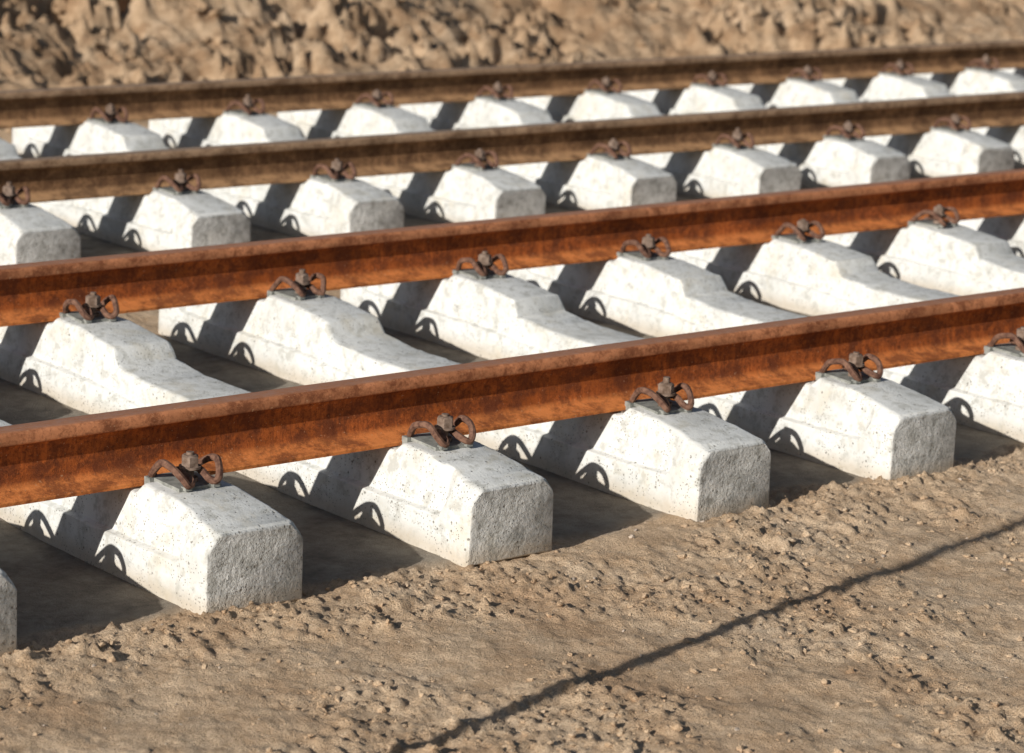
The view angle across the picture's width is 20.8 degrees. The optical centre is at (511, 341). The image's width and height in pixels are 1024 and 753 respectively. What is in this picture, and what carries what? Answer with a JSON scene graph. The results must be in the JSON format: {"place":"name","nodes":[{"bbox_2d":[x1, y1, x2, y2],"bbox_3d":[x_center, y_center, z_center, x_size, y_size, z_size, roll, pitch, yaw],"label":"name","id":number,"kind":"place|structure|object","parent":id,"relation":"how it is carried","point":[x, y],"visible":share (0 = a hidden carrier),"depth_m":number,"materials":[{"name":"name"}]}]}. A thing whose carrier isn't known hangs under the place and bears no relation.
{"place":"outdoors","nodes":[
{"label":"outdoors","id":0,"kind":"place"},
{"bbox_2d":[0,0,1023,752],"bbox_3d":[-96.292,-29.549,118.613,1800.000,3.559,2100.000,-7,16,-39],"label":"ground","id":1,"kind":"structure","parent":0,"point":[64,596],"depth_m":6.69,"materials":[{"name":"soil"}]},
{"bbox_2d":[0,569,16,656],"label":"concrete sleeper","id":2,"kind":"object","parent":1,"relation":"on","point":[8,616],"visible":1,"depth_m":6.06,"materials":[{"name":"concrete"}]},
{"bbox_2d":[0,182,80,264],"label":"concrete sleeper","id":3,"kind":"object","parent":1,"relation":"on","point":[30,233],"visible":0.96,"depth_m":10.09,"materials":[{"name":"concrete"}]},
{"bbox_2d":[0,138,249,251],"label":"concrete sleeper","id":4,"kind":"object","parent":1,"relation":"on","point":[181,211],"visible":0.57,"depth_m":10.70,"materials":[{"name":"concrete"}]},
{"bbox_2d":[0,420,302,614],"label":"concrete sleeper","id":5,"kind":"object","parent":1,"relation":"on","point":[191,533],"visible":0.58,"depth_m":6.55,"materials":[{"name":"concrete"}]},
{"bbox_2d":[12,104,403,236],"bbox_3d":[-1.366,-0.775,11.983,0.283,0.327,2.614,-7,16,-39],"label":"concrete sleeper","id":6,"kind":"object","parent":1,"relation":"on","point":[334,200],"visible":0.53,"depth_m":11.32,"materials":[{"name":"concrete"}]},
{"bbox_2d":[0,292,552,566],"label":"concrete sleeper","id":7,"kind":"object","parent":1,"relation":"on","point":[443,487],"visible":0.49,"depth_m":7.24,"materials":[{"name":"concrete"}]},
{"bbox_2d":[149,94,545,223],"bbox_3d":[-0.797,-0.850,12.451,0.284,0.328,2.613,-7,16,-39],"label":"concrete sleeper","id":8,"kind":"object","parent":1,"relation":"on","point":[476,188],"visible":0.58,"depth_m":11.77,"materials":[{"name":"concrete"}]},
{"bbox_2d":[0,40,1023,128],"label":"steel rail","id":9,"kind":"object","parent":8,"relation":"on","point":[73,105],"visible":0.88,"depth_m":13.92,"materials":[{"name":"brown metal"}]},
{"bbox_2d":[158,269,770,521],"bbox_3d":[-0.236,0.061,8.407,0.283,0.327,2.613,-7,16,-39],"label":"concrete sleeper","id":10,"kind":"object","parent":1,"relation":"on","point":[662,451],"visible":0.63,"depth_m":7.80,"materials":[{"name":"concrete"}]},
{"bbox_2d":[277,90,676,210],"bbox_3d":[-0.224,-0.923,12.930,0.283,0.320,2.613,-7,16,-39],"label":"concrete sleeper","id":11,"kind":"object","parent":1,"relation":"on","point":[609,178],"visible":0.45,"depth_m":12.23,"materials":[{"name":"concrete"}]},
{"bbox_2d":[2,0,1010,131],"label":"soil clods","id":12,"kind":"object","parent":1,"relation":"on","point":[200,8],"visible":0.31,"depth_m":16.51,"materials":[{"name":"brown soil"}]},
{"bbox_2d":[0,456,1023,752],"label":"soil crumbs","id":13,"kind":"object","parent":1,"relation":"on","point":[604,708],"visible":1,"depth_m":6.33,"materials":[{"name":"brown soil"}]},
{"bbox_2d":[17,474,1017,744],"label":"pebbles","id":14,"kind":"object","parent":1,"relation":"on","point":[631,536],"visible":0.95,"depth_m":6.74,"materials":[{"name":"stone"}]},
{"bbox_2d":[400,82,800,198],"bbox_3d":[0.363,-1.000,13.399,0.283,0.327,2.613,-7,16,-39],"label":"concrete sleeper","id":15,"kind":"object","parent":1,"relation":"on","point":[734,167],"visible":0.48,"depth_m":12.69,"materials":[{"name":"concrete"}]},
{"bbox_2d":[340,251,956,479],"bbox_3d":[0.339,-0.013,8.888,0.283,0.320,2.613,-7,16,-39],"label":"concrete sleeper","id":16,"kind":"object","parent":1,"relation":"on","point":[851,418],"visible":0.56,"depth_m":8.26,"materials":[{"name":"concrete"}]},
{"bbox_2d":[513,77,909,187],"bbox_3d":[0.917,-1.073,13.860,0.283,0.327,2.613,-7,16,-39],"label":"concrete sleeper","id":17,"kind":"object","parent":1,"relation":"on","point":[844,157],"visible":0.48,"depth_m":13.11,"materials":[{"name":"concrete"}]},
{"bbox_2d":[507,234,1023,442],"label":"concrete sleeper","id":18,"kind":"object","parent":1,"relation":"on","point":[644,289],"visible":0.49,"depth_m":9.58,"materials":[{"name":"concrete"}]},
{"bbox_2d":[669,219,959,315],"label":"concrete sleeper","id":19,"kind":"object","parent":1,"relation":"on","point":[800,271],"visible":0.45,"depth_m":10.22,"materials":[{"name":"concrete"}]},
{"bbox_2d":[621,71,1014,177],"bbox_3d":[1.491,-1.147,14.341,0.284,0.320,2.613,-7,16,-39],"label":"concrete sleeper","id":20,"kind":"object","parent":1,"relation":"on","point":[951,148],"visible":0.51,"depth_m":13.59,"materials":[{"name":"concrete"}]},
{"bbox_2d":[727,66,1023,168],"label":"concrete sleeper","id":21,"kind":"object","parent":1,"relation":"on","point":[804,89],"visible":0.36,"depth_m":15.17,"materials":[{"name":"concrete"}]},
{"bbox_2d":[821,60,954,101],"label":"concrete sleeper","id":22,"kind":"object","parent":1,"relation":"on","point":[896,83],"visible":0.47,"depth_m":15.70,"materials":[{"name":"concrete"}]},
{"bbox_2d":[822,204,1023,295],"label":"concrete sleeper","id":23,"kind":"object","parent":1,"relation":"on","point":[934,249],"visible":0.49,"depth_m":10.71,"materials":[{"name":"concrete"}]},
{"bbox_2d":[914,55,1023,95],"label":"concrete sleeper","id":24,"kind":"object","parent":1,"relation":"on","point":[986,78],"visible":0.47,"depth_m":16.17,"materials":[{"name":"concrete"}]},
{"bbox_2d":[950,214,1023,257],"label":"concrete sleeper","id":25,"kind":"object","parent":1,"relation":"on","point":[1009,229],"visible":0.06,"depth_m":11.40,"materials":[{"name":"concrete"}]},
{"bbox_2d":[999,68,1023,76],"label":"concrete sleeper","id":26,"kind":"object","parent":1,"relation":"on","point":[1018,71],"depth_m":16.86,"materials":[{"name":"concrete"}]},
{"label":"concrete sleeper","id":27,"kind":"object","parent":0,"visible":0},
{"bbox_2d":[0,287,1023,507],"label":"steel rail","id":28,"kind":"object","parent":27,"relation":"on","point":[48,460],"visible":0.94,"depth_m":7.38,"materials":[{"name":"brown metal"}]},
{"bbox_2d":[0,169,1023,326],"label":"steel rail","id":29,"kind":"object","parent":27,"relation":"on","point":[36,292],"visible":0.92,"depth_m":9.51,"materials":[{"name":"brown metal"}]},
{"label":"concrete sleeper","id":30,"kind":"object","parent":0,"visible":0},
{"bbox_2d":[0,91,1023,202],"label":"steel rail","id":31,"kind":"object","parent":30,"relation":"on","point":[73,177],"visible":0.93,"depth_m":11.81,"materials":[{"name":"brown metal"}]}
]}

